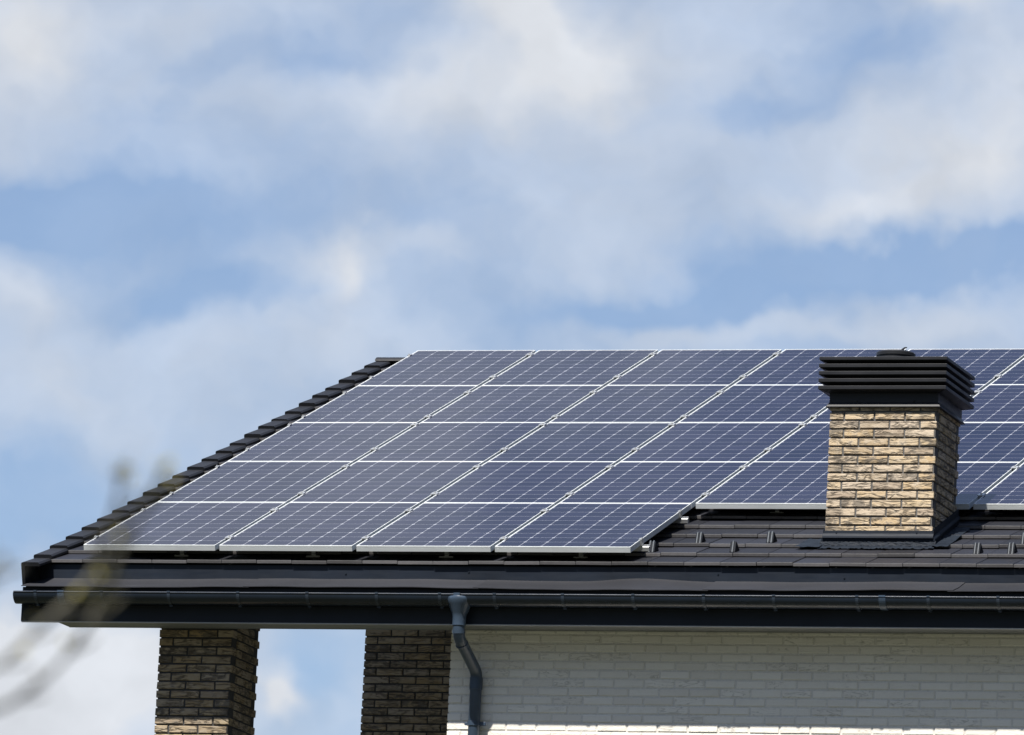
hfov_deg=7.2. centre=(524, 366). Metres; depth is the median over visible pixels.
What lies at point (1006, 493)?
solar panel
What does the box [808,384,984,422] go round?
solar panel
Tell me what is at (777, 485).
solar panel
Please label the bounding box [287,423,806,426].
mounting rail
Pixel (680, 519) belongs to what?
mounting rail
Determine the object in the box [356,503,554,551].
solar panel
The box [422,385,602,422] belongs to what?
solar panel
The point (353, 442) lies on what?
solar panel
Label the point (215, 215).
sky
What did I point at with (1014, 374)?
solar panel
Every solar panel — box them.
[84,502,284,550]
[158,461,352,504]
[219,502,418,550]
[228,423,412,462]
[291,461,482,504]
[294,386,477,422]
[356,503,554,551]
[358,350,535,386]
[358,422,543,463]
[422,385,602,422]
[424,461,615,504]
[483,350,657,386]
[489,423,669,463]
[495,503,690,552]
[549,385,728,422]
[560,462,748,508]
[608,349,781,386]
[620,423,800,463]
[678,385,829,422]
[696,462,828,508]
[734,349,905,384]
[754,423,830,461]
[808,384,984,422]
[908,349,1023,386]
[956,462,1019,508]
[958,422,1023,464]
[962,384,1023,421]
[973,463,1023,509]
[989,358,1023,384]
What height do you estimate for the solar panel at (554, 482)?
0.040 m
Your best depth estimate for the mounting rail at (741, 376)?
62.79 m
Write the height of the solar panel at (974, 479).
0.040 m
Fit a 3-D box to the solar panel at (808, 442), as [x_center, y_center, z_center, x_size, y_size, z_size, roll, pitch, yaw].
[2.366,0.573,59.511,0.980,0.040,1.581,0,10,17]
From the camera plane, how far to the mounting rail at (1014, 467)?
58.98 m
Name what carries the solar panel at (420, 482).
attached to the mounting rail at (300, 493)
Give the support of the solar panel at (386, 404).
attached to the mounting rail at (683, 416)
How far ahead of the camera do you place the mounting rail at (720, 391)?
62.15 m
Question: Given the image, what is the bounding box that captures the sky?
[0,0,1023,734]
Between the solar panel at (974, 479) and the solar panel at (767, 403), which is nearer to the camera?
the solar panel at (974, 479)
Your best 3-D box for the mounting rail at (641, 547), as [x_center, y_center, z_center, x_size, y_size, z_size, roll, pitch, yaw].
[-1.085,1.274,56.815,4.123,0.154,0.223,0,-10,17]
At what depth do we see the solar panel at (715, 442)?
59.78 m
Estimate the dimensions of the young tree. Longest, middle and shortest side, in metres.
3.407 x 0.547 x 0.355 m
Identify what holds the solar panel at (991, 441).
attached to the mounting rail at (634, 449)
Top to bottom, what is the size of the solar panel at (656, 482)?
0.040 m
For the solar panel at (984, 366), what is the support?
attached to the mounting rail at (741, 376)
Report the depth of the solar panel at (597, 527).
56.70 m
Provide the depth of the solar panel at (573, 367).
63.38 m
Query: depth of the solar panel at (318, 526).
57.29 m
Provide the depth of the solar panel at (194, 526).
57.62 m
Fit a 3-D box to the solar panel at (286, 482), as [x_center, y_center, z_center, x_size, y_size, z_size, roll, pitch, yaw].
[-1.962,0.859,59.186,0.980,0.040,1.581,0,10,17]
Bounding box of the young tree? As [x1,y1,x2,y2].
[0,451,180,710]
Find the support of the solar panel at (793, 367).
attached to the mounting rail at (741, 376)
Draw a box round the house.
[13,347,1023,734]
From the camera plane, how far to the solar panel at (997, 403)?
60.69 m
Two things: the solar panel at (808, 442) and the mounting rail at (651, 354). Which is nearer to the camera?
the solar panel at (808, 442)
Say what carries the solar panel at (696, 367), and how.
attached to the mounting rail at (741, 376)
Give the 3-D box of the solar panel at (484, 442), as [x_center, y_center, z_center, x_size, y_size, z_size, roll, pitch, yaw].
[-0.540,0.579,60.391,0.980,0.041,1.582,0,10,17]
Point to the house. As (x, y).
(883, 593)
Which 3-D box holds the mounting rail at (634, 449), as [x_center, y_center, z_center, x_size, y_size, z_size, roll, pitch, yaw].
[1.808,0.680,59.416,8.156,0.154,0.223,0,-10,17]
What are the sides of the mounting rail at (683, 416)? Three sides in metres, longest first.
8.156 x 0.223 x 0.154 m
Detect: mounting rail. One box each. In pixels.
[97,535,650,557]
[169,491,985,512]
[215,465,1018,470]
[245,447,771,451]
[270,508,688,522]
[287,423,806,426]
[301,414,817,418]
[342,390,980,394]
[369,374,1001,378]
[407,352,779,356]
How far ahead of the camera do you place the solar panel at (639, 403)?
61.57 m
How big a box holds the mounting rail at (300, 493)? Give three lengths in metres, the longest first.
8.156 x 0.223 x 0.154 m
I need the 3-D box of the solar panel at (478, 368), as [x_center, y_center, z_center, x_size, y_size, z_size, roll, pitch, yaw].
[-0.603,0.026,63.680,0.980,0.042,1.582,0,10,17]
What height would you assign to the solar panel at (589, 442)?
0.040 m

